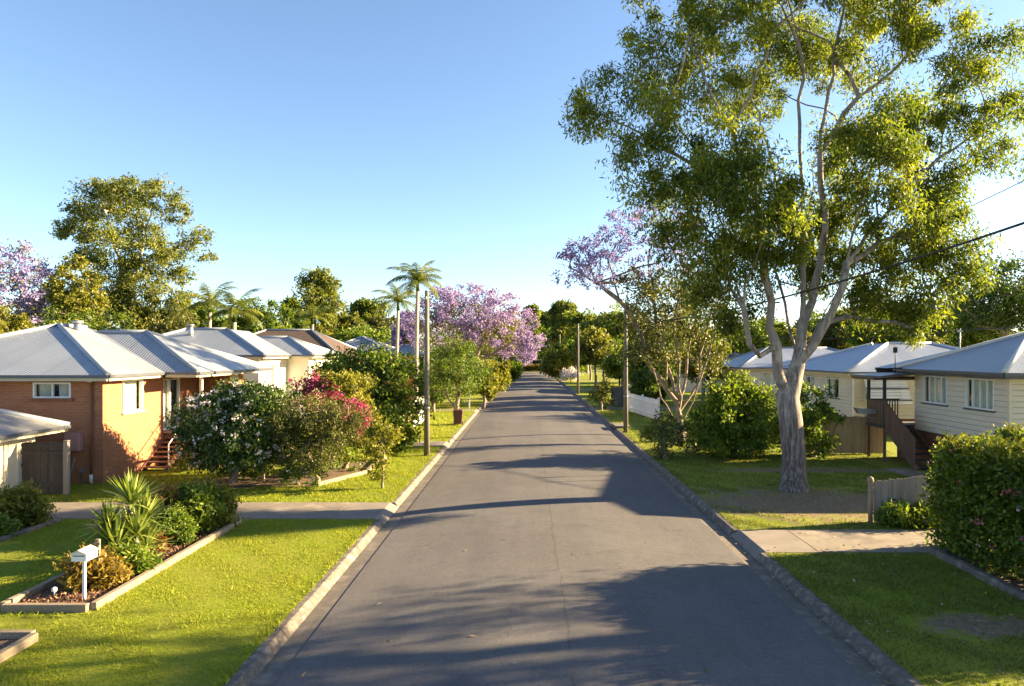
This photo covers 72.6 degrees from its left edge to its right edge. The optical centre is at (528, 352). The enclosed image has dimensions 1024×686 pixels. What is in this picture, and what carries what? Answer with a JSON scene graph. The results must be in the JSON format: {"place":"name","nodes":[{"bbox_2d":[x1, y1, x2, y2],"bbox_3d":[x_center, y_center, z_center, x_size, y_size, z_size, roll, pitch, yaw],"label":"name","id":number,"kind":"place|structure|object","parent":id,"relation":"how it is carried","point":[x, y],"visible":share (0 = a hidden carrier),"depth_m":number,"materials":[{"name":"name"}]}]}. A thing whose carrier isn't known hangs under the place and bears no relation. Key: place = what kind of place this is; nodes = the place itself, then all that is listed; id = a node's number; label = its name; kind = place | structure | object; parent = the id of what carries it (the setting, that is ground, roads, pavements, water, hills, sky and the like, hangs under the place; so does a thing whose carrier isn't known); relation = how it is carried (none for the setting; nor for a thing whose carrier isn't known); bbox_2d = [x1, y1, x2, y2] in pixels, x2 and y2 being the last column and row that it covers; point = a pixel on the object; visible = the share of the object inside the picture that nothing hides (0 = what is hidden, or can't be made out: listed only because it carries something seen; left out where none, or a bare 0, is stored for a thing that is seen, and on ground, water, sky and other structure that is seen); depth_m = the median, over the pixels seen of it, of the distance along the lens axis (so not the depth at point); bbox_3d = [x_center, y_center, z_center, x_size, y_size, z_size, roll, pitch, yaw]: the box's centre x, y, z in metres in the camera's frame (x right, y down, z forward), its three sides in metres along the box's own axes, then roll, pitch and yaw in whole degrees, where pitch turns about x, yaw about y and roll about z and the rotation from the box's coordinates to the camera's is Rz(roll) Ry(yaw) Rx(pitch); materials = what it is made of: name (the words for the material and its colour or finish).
{"place":"outdoors","nodes":[
{"label":"outdoors","id":0,"kind":"place"},
{"bbox_2d":[43,502,349,518],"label":"driveway","id":1,"kind":"structure","parent":0,"point":[258,510],"depth_m":19.40,"materials":[{"name":"concrete"}]},
{"bbox_2d":[0,372,482,685],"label":"lawn","id":2,"kind":"structure","parent":0,"point":[159,640],"depth_m":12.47,"materials":[{"name":"green plant"}]},
{"bbox_2d":[0,639,18,649],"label":"mulch bed","id":3,"kind":"object","parent":2,"relation":"on","point":[4,643],"depth_m":10.46,"materials":[{"name":"brown wood"}]},
{"bbox_2d":[0,630,37,662],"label":"garden edging","id":4,"kind":"object","parent":3,"relation":"on","point":[27,638],"visible":1,"depth_m":10.40,"materials":[{"name":"grey concrete"}]},
{"bbox_2d":[0,302,36,333],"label":"bushy tree","id":5,"kind":"object","parent":2,"relation":"on","point":[13,322],"visible":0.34,"depth_m":50.33,"materials":[{"name":"yellow plant"}]},
{"bbox_2d":[0,238,69,326],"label":"jacaranda tree","id":6,"kind":"object","parent":2,"relation":"on","point":[18,278],"visible":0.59,"depth_m":63.43,"materials":[{"name":"purple plant"}]},
{"bbox_2d":[0,408,70,490],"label":"garage","id":7,"kind":"structure","parent":2,"relation":"on","point":[17,429],"depth_m":21.32,"materials":[{"name":"beige paint"}]},
{"bbox_2d":[20,440,69,494],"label":"timber gate","id":8,"kind":"structure","parent":2,"relation":"on","point":[45,466],"depth_m":21.47,"materials":[{"name":"brown wood"}]},
{"bbox_2d":[41,252,110,325],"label":"bushy tree","id":9,"kind":"object","parent":2,"relation":"on","point":[77,302],"visible":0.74,"depth_m":59.33,"materials":[{"name":"green plant"}]},
{"bbox_2d":[32,305,119,331],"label":"bushy tree","id":10,"kind":"object","parent":2,"relation":"on","point":[88,322],"visible":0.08,"depth_m":55.75,"materials":[{"name":"green plant"}]},
{"bbox_2d":[16,522,227,602],"bbox_3d":[-8.185,4.350,14.825,1.530,0.001,5.950,0,0,0],"label":"mulch bed","id":11,"kind":"object","parent":2,"relation":"on","point":[79,593],"visible":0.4,"depth_m":12.59,"materials":[{"name":"brown wood"}]},
{"bbox_2d":[69,545,98,599],"bbox_3d":[-7.820,3.891,12.275,0.295,0.918,0.360,0,0,0],"label":"mailbox","id":12,"kind":"object","parent":11,"relation":"on","point":[84,555],"visible":1,"depth_m":12.25,"materials":[{"name":"white paint"}]},
{"bbox_2d":[52,541,135,591],"bbox_3d":[-8.129,4.020,13.077,1.335,0.960,1.386,0,0,0],"label":"croton shrub","id":13,"kind":"object","parent":11,"relation":"on","point":[111,571],"visible":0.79,"depth_m":12.78,"materials":[{"name":"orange plant"}]},
{"bbox_2d":[0,518,241,612],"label":"garden edging","id":14,"kind":"object","parent":11,"relation":"on","point":[10,605],"visible":0.8,"depth_m":12.40,"materials":[{"name":"grey concrete"}]},
{"bbox_2d":[71,468,172,552],"bbox_3d":[-8.420,3.419,14.595,1.872,1.933,1.985,0,0,29],"label":"yucca","id":15,"kind":"object","parent":11,"relation":"on","point":[113,528],"visible":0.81,"depth_m":14.55,"materials":[{"name":"green plant"}]},
{"bbox_2d":[107,536,168,576],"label":"variegated plant","id":16,"kind":"object","parent":11,"relation":"on","point":[140,558],"visible":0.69,"depth_m":13.68,"materials":[{"name":"green plant"}]},
{"bbox_2d":[149,484,186,538],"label":"croton shrub","id":17,"kind":"object","parent":11,"relation":"on","point":[168,497],"visible":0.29,"depth_m":16.25,"materials":[{"name":"green plant"}]},
{"bbox_2d":[151,501,199,545],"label":"round shrub","id":18,"kind":"object","parent":11,"relation":"on","point":[178,524],"visible":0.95,"depth_m":15.75,"materials":[{"name":"green plant"}]},
{"bbox_2d":[164,475,229,536],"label":"leafy shrub","id":19,"kind":"object","parent":11,"relation":"on","point":[201,503],"visible":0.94,"depth_m":16.59,"materials":[{"name":"green plant"}]},
{"bbox_2d":[194,475,242,527],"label":"leafy shrub","id":20,"kind":"object","parent":11,"relation":"on","point":[231,510],"visible":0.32,"depth_m":17.37,"materials":[{"name":"green plant"}]},
{"bbox_2d":[48,171,220,329],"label":"gum tree","id":21,"kind":"object","parent":2,"relation":"on","point":[122,296],"visible":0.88,"depth_m":68.39,"materials":[{"name":"green plant"}]},
{"bbox_2d":[0,320,271,483],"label":"brick house","id":22,"kind":"structure","parent":2,"relation":"on","point":[109,395],"depth_m":25.12,"materials":[{"name":"brown brick"}]},
{"bbox_2d":[33,382,70,397],"bbox_3d":[-15.985,1.260,23.760,1.870,1.120,0.780,0,0,0],"label":"window","id":23,"kind":"structure","parent":22,"relation":"in","point":[46,389],"depth_m":23.56,"materials":[{"name":"white glass"}]},
{"bbox_2d":[121,379,145,414],"bbox_3d":[-14.372,1.578,25.185,0.313,1.195,1.390,0,0,0],"label":"window","id":24,"kind":"structure","parent":22,"relation":"in","point":[129,387],"depth_m":25.40,"materials":[{"name":"white paint"}]},
{"bbox_2d":[163,378,179,430],"bbox_3d":[-14.760,2.095,28.550,0.180,2.090,1.600,0,0,0],"label":"sliding door","id":25,"kind":"structure","parent":22,"relation":"in","point":[166,382],"depth_m":28.51,"materials":[{"name":"white paint"}]},
{"bbox_2d":[145,298,206,333],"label":"bushy tree","id":26,"kind":"object","parent":2,"relation":"on","point":[164,326],"visible":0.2,"depth_m":60.31,"materials":[{"name":"green plant"}]},
{"bbox_2d":[177,281,245,326],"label":"palm tree","id":27,"kind":"object","parent":2,"relation":"on","point":[212,296],"visible":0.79,"depth_m":57.66,"materials":[{"name":"green plant"}]},
{"bbox_2d":[198,288,263,329],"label":"palm tree","id":28,"kind":"object","parent":2,"relation":"on","point":[231,310],"visible":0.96,"depth_m":55.78,"materials":[{"name":"green plant"}]},
{"bbox_2d":[163,324,338,420],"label":"white house","id":29,"kind":"structure","parent":2,"relation":"on","point":[286,357],"depth_m":39.74,"materials":[{"name":"paint"}]},
{"bbox_2d":[222,296,295,332],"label":"bushy tree","id":30,"kind":"object","parent":2,"relation":"on","point":[269,317],"visible":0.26,"depth_m":63.60,"materials":[{"name":"green plant"}]},
{"bbox_2d":[192,459,373,486],"bbox_3d":[-8.550,4.350,25.500,5.300,0.001,5.800,0,0,0],"label":"mulch bed","id":31,"kind":"object","parent":2,"relation":"on","point":[333,473],"visible":0.38,"depth_m":23.91,"materials":[{"name":"brown wood"}]},
{"bbox_2d":[158,373,302,482],"bbox_3d":[-9.737,2.603,23.619,4.525,3.795,3.994,0,0,19],"label":"camellia shrub","id":32,"kind":"object","parent":31,"relation":"on","point":[224,428],"visible":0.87,"depth_m":22.75,"materials":[{"name":"green plant"}]},
{"bbox_2d":[272,459,331,490],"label":"shrub","id":33,"kind":"object","parent":31,"relation":"on","point":[287,473],"visible":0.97,"depth_m":22.29,"materials":[{"name":"green plant"}]},
{"bbox_2d":[260,389,376,481],"bbox_3d":[-6.816,2.828,23.081,3.530,3.344,2.816,0,0,0],"label":"olive shrub","id":34,"kind":"object","parent":31,"relation":"on","point":[319,424],"visible":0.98,"depth_m":22.74,"materials":[{"name":"green plant"}]},
{"bbox_2d":[288,366,386,468],"bbox_3d":[-6.973,2.508,25.955,3.532,4.082,3.738,0,0,0],"label":"bougainvillea","id":35,"kind":"object","parent":31,"relation":"on","point":[331,384],"visible":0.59,"depth_m":25.37,"materials":[{"name":"pink plant"}]},
{"bbox_2d":[313,433,366,470],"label":"hedge shrub","id":36,"kind":"object","parent":31,"relation":"on","point":[349,453],"visible":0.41,"depth_m":25.04,"materials":[{"name":"green plant"}]},
{"bbox_2d":[253,329,368,374],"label":"tiled house","id":37,"kind":"structure","parent":2,"relation":"on","point":[315,337],"depth_m":56.27,"materials":[{"name":"tile"}]},
{"bbox_2d":[292,303,333,329],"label":"palm tree","id":38,"kind":"object","parent":2,"relation":"on","point":[311,315],"visible":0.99,"depth_m":77.85,"materials":[{"name":"green plant"}]},
{"bbox_2d":[290,265,348,333],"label":"gum tree","id":39,"kind":"object","parent":2,"relation":"on","point":[316,295],"visible":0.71,"depth_m":94.80,"materials":[{"name":"green plant"}]},
{"bbox_2d":[333,310,367,334],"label":"background tree","id":40,"kind":"object","parent":2,"relation":"on","point":[348,320],"visible":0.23,"depth_m":97.18,"materials":[{"name":"green plant"}]},
{"bbox_2d":[222,398,487,685],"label":"kerb","id":41,"kind":"structure","parent":2,"relation":"on","point":[253,666],"depth_m":12.54,"materials":[{"name":"concrete"}]},
{"bbox_2d":[333,324,392,344],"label":"poinciana tree","id":42,"kind":"object","parent":2,"relation":"on","point":[357,331],"visible":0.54,"depth_m":80.47,"materials":[{"name":"green plant"}]},
{"bbox_2d":[345,295,390,321],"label":"gum tree","id":43,"kind":"object","parent":2,"relation":"on","point":[363,307],"visible":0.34,"depth_m":106.83,"materials":[{"name":"green plant"}]},
{"bbox_2d":[305,339,437,458],"bbox_3d":[-6.841,1.947,31.365,4.867,5.162,6.923,0,0,-35],"label":"dark shrub","id":44,"kind":"object","parent":2,"relation":"on","point":[399,371],"visible":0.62,"depth_m":30.08,"materials":[{"name":"green plant"}]},
{"bbox_2d":[357,419,408,487],"bbox_3d":[-4.662,3.307,22.470,1.650,2.390,1.234,0,0,0],"label":"sapling","id":45,"kind":"object","parent":2,"relation":"on","point":[374,431],"visible":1,"depth_m":22.39,"materials":[{"name":"green plant"}]},
{"bbox_2d":[372,282,424,355],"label":"palm tree","id":46,"kind":"object","parent":2,"relation":"on","point":[399,299],"visible":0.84,"depth_m":52.89,"materials":[{"name":"green plant"}]},
{"bbox_2d":[385,261,442,399],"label":"palm tree","id":47,"kind":"object","parent":2,"relation":"on","point":[417,277],"visible":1,"depth_m":49.88,"materials":[{"name":"green plant"}]},
{"bbox_2d":[424,290,429,455],"bbox_3d":[-4.346,0.865,29.630,0.259,7.030,0.413,0,0,21],"label":"power pole","id":48,"kind":"object","parent":2,"relation":"on","point":[426,403],"visible":0.98,"depth_m":29.61,"materials":[{"name":"wood"}]},
{"bbox_2d":[420,335,494,423],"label":"street tree","id":49,"kind":"object","parent":2,"relation":"on","point":[447,375],"visible":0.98,"depth_m":42.62,"materials":[{"name":"green plant"}]},
{"bbox_2d":[388,281,546,396],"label":"jacaranda tree","id":50,"kind":"object","parent":2,"relation":"on","point":[484,331],"visible":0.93,"depth_m":68.00,"materials":[{"name":"purple plant"}]},
{"bbox_2d":[469,358,502,408],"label":"verge shrub","id":51,"kind":"object","parent":2,"relation":"on","point":[489,392],"visible":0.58,"depth_m":55.58,"materials":[{"name":"green plant"}]},
{"label":"mulch bed","id":52,"kind":"structure","parent":2,"relation":"on","visible":0},
{"bbox_2d":[0,509,23,536],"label":"leafy shrub","id":53,"kind":"object","parent":52,"relation":"on","point":[7,524],"visible":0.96,"depth_m":16.57,"materials":[{"name":"green plant"}]},
{"bbox_2d":[0,478,59,527],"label":"leafy shrub","id":54,"kind":"object","parent":52,"relation":"on","point":[25,504],"visible":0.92,"depth_m":17.44,"materials":[{"name":"green plant"}]},
{"bbox_2d":[249,391,497,685],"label":"gutter","id":55,"kind":"object","parent":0,"point":[276,666],"visible":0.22,"depth_m":13.19,"materials":[{"name":"concrete"}]},
{"bbox_2d":[332,409,479,523],"bbox_3d":[-4.485,4.534,54.675,1.390,0.332,72.650,0,0,0],"label":"driveway crossover","id":56,"kind":"object","parent":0,"point":[383,511],"visible":0.45,"depth_m":19.43,"materials":[{"name":"concrete"}]},
{"bbox_2d":[0,0,1023,351],"label":"sky","id":57,"kind":"structure","parent":0,"point":[358,140],"materials":[{"name":"blue"}]},
{"bbox_2d":[431,360,601,371],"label":"lawn","id":58,"kind":"structure","parent":0,"point":[598,369],"depth_m":171.65,"materials":[{"name":"green plant"}]},
{"bbox_2d":[520,303,543,357],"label":"gum tree","id":59,"kind":"object","parent":58,"relation":"on","point":[534,307],"visible":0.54,"depth_m":176.74,"materials":[{"name":"green plant"}]},
{"bbox_2d":[90,312,1021,366],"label":"distant woodland","id":60,"kind":"object","parent":58,"relation":"on","point":[539,354],"visible":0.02,"depth_m":185.79,"materials":[{"name":"green plant"}]},
{"bbox_2d":[546,297,577,345],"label":"gum tree","id":61,"kind":"object","parent":58,"relation":"on","point":[556,320],"visible":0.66,"depth_m":163.08,"materials":[{"name":"green plant"}]},
{"bbox_2d":[274,372,870,685],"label":"road","id":62,"kind":"structure","parent":0,"point":[678,598],"depth_m":13.00,"materials":[{"name":"grey asphalt"}]},
{"bbox_2d":[560,380,817,558],"bbox_3d":[5.675,4.534,63.125,1.390,0.332,95.750,0,0,0],"label":"driveway crossover","id":63,"kind":"object","parent":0,"point":[755,543],"visible":0.55,"depth_m":16.15,"materials":[{"name":"concrete"}]},
{"bbox_2d":[554,377,894,685],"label":"gutter","id":64,"kind":"object","parent":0,"point":[824,632],"visible":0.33,"depth_m":13.28,"materials":[{"name":"concrete"}]},
{"bbox_2d":[562,372,1023,685],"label":"lawn","id":65,"kind":"structure","parent":0,"point":[952,630],"depth_m":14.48,"materials":[{"name":"green plant"}]},
{"bbox_2d":[538,346,576,379],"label":"street tree","id":66,"kind":"object","parent":65,"relation":"on","point":[556,362],"visible":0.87,"depth_m":110.24,"materials":[{"name":"green plant"}]},
{"bbox_2d":[562,307,596,372],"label":"gum tree","id":67,"kind":"object","parent":65,"relation":"on","point":[576,317],"visible":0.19,"depth_m":148.70,"materials":[{"name":"green plant"}]},
{"bbox_2d":[565,324,621,387],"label":"street tree","id":68,"kind":"object","parent":65,"relation":"on","point":[593,341],"visible":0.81,"depth_m":84.84,"materials":[{"name":"green plant"}]},
{"bbox_2d":[587,377,615,409],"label":"verge sapling","id":69,"kind":"object","parent":65,"relation":"on","point":[600,395],"visible":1,"depth_m":53.73,"materials":[{"name":"green plant"}]},
{"bbox_2d":[597,342,629,387],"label":"garden tree","id":70,"kind":"object","parent":65,"relation":"on","point":[609,367],"visible":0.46,"depth_m":69.23,"materials":[{"name":"green plant"}]},
{"bbox_2d":[593,302,645,346],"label":"gum tree","id":71,"kind":"object","parent":65,"relation":"on","point":[612,318],"visible":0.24,"depth_m":116.31,"materials":[{"name":"green plant"}]},
{"bbox_2d":[623,309,627,432],"bbox_3d":[5.324,0.915,38.130,0.259,6.930,0.413,0,0,21],"label":"power pole","id":72,"kind":"object","parent":65,"relation":"on","point":[625,419],"visible":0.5,"depth_m":38.11,"materials":[{"name":"wood"}]},
{"bbox_2d":[630,222,1023,323],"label":"power cable","id":73,"kind":"object","parent":72,"relation":"attached to","point":[965,242],"visible":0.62,"depth_m":16.69,"materials":[{"name":"black rubber"}]},
{"bbox_2d":[628,391,659,419],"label":"picket fence","id":74,"kind":"object","parent":65,"relation":"on","point":[642,405],"visible":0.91,"depth_m":48.29,"materials":[{"name":"white paint"}]},
{"bbox_2d":[628,368,668,405],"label":"bushy tree","id":75,"kind":"object","parent":65,"relation":"on","point":[643,382],"visible":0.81,"depth_m":55.26,"materials":[{"name":"green plant"}]},
{"bbox_2d":[550,204,749,440],"bbox_3d":[6.543,-1.570,34.946,9.214,12.140,7.217,0,0,-38],"label":"jacaranda tree","id":76,"kind":"object","parent":65,"relation":"on","point":[657,352],"visible":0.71,"depth_m":34.48,"materials":[{"name":"purple plant"}]},
{"bbox_2d":[621,329,686,378],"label":"garden tree","id":77,"kind":"object","parent":65,"relation":"on","point":[658,368],"visible":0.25,"depth_m":60.86,"materials":[{"name":"green plant"}]},
{"bbox_2d":[301,453,1023,685],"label":"fallen leaves","id":78,"kind":"object","parent":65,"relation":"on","point":[706,670],"visible":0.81,"depth_m":14.40,"materials":[{"name":"brown plant"}]},
{"bbox_2d":[638,407,690,459],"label":"verge shrub","id":79,"kind":"object","parent":65,"relation":"on","point":[664,435],"visible":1,"depth_m":28.82,"materials":[{"name":"green plant"}]},
{"bbox_2d":[673,329,733,404],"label":"bushy tree","id":80,"kind":"object","parent":65,"relation":"on","point":[692,374],"visible":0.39,"depth_m":57.44,"materials":[{"name":"green plant"}]},
{"bbox_2d":[682,369,779,458],"bbox_3d":[8.725,2.611,29.500,4.074,3.802,4.684,0,0,38],"label":"round bush","id":81,"kind":"object","parent":65,"relation":"on","point":[730,425],"visible":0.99,"depth_m":28.80,"materials":[{"name":"green plant"}]},
{"bbox_2d":[555,377,924,685],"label":"kerb","id":82,"kind":"structure","parent":65,"relation":"on","point":[888,668],"depth_m":12.49,"materials":[{"name":"concrete"}]},
{"bbox_2d":[725,320,774,355],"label":"bushy tree","id":83,"kind":"object","parent":65,"relation":"on","point":[760,343],"visible":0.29,"depth_m":72.48,"materials":[{"name":"green plant"}]},
{"bbox_2d":[713,347,838,404],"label":"roofed house","id":84,"kind":"structure","parent":65,"relation":"on","point":[756,366],"depth_m":56.19,"materials":[{"name":"white paint"}]},
{"bbox_2d":[558,0,1023,492],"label":"gum tree","id":85,"kind":"object","parent":65,"relation":"on","point":[720,181],"visible":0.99,"depth_m":22.05,"materials":[{"name":"green plant"}]},
{"bbox_2d":[759,379,846,459],"bbox_3d":[11.229,2.805,29.758,2.568,3.468,4.507,0,0,-39],"label":"round bush","id":86,"kind":"object","parent":65,"relation":"on","point":[811,417],"visible":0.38,"depth_m":28.66,"materials":[{"name":"green plant"}]},
{"bbox_2d":[812,309,860,349],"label":"bushy tree","id":87,"kind":"object","parent":65,"relation":"on","point":[835,330],"visible":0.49,"depth_m":71.06,"materials":[{"name":"green plant"}]},
{"bbox_2d":[805,415,882,453],"bbox_3d":[13.547,3.540,30.184,3.906,1.680,0.168,0,0,0],"label":"paling fence","id":88,"kind":"object","parent":65,"relation":"on","point":[852,433],"visible":0.42,"depth_m":30.20,"materials":[{"name":"brown wood"}]},
{"bbox_2d":[783,342,958,433],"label":"cream house","id":89,"kind":"structure","parent":65,"relation":"on","point":[837,368],"depth_m":38.88,"materials":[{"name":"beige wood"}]},
{"bbox_2d":[841,304,910,346],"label":"bushy tree","id":90,"kind":"object","parent":65,"relation":"on","point":[855,342],"visible":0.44,"depth_m":65.33,"materials":[{"name":"green plant"}]},
{"bbox_2d":[871,497,929,528],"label":"strappy plant","id":91,"kind":"object","parent":65,"relation":"on","point":[892,514],"visible":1,"depth_m":17.43,"materials":[{"name":"green plant"}]},
{"bbox_2d":[867,475,935,522],"bbox_3d":[10.683,3.678,18.111,3.839,1.404,0.166,0,0,-3],"label":"paling fence","id":92,"kind":"object","parent":65,"relation":"on","point":[910,489],"visible":0.34,"depth_m":18.02,"materials":[{"name":"grey wood"}]},
{"bbox_2d":[894,305,958,344],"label":"bushy tree","id":93,"kind":"object","parent":65,"relation":"on","point":[946,326],"visible":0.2,"depth_m":62.52,"materials":[{"name":"green plant"}]},
{"bbox_2d":[850,329,1023,470],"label":"weatherboard house","id":94,"kind":"structure","parent":65,"relation":"on","point":[971,390],"depth_m":25.70,"materials":[{"name":"beige wood"}]},
{"bbox_2d":[921,375,972,406],"bbox_3d":[15.832,1.410,26.525,0.835,1.660,2.150,0,0,0],"label":"window","id":95,"kind":"structure","parent":94,"relation":"in","point":[938,385],"depth_m":26.50,"materials":[{"name":"white glass"}]},
{"bbox_2d":[963,378,995,412],"bbox_3d":[15.832,1.410,23.900,0.835,1.660,2.100,0,0,0],"label":"window","id":96,"kind":"structure","parent":94,"relation":"in","point":[982,389],"depth_m":23.91,"materials":[{"name":"white glass"}]},
{"bbox_2d":[928,546,1023,600],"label":"garden edging","id":97,"kind":"object","parent":65,"relation":"on","point":[994,581],"visible":1,"depth_m":13.54,"materials":[{"name":"concrete"}]},
{"bbox_2d":[945,305,1013,347],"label":"bushy tree","id":98,"kind":"object","parent":65,"relation":"on","point":[969,341],"visible":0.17,"depth_m":59.02,"materials":[{"name":"green plant"}]},
{"bbox_2d":[939,249,1023,340],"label":"bushy tree","id":99,"kind":"object","parent":65,"relation":"on","point":[1003,297],"visible":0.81,"depth_m":55.21,"materials":[{"name":"green plant"}]},
{"bbox_2d":[948,553,1023,589],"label":"mulch bed","id":100,"kind":"object","parent":65,"relation":"on","point":[1019,583],"depth_m":13.60,"materials":[{"name":"brown wood"}]},
{"bbox_2d":[918,421,1023,579],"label":"flowering hedge","id":101,"kind":"object","parent":100,"relation":"on","point":[975,503],"visible":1,"depth_m":13.92,"materials":[{"name":"green plant"}]},
{"bbox_2d":[787,530,967,552],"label":"driveway","id":102,"kind":"structure","parent":0,"point":[888,541],"depth_m":16.20,"materials":[{"name":"concrete"}]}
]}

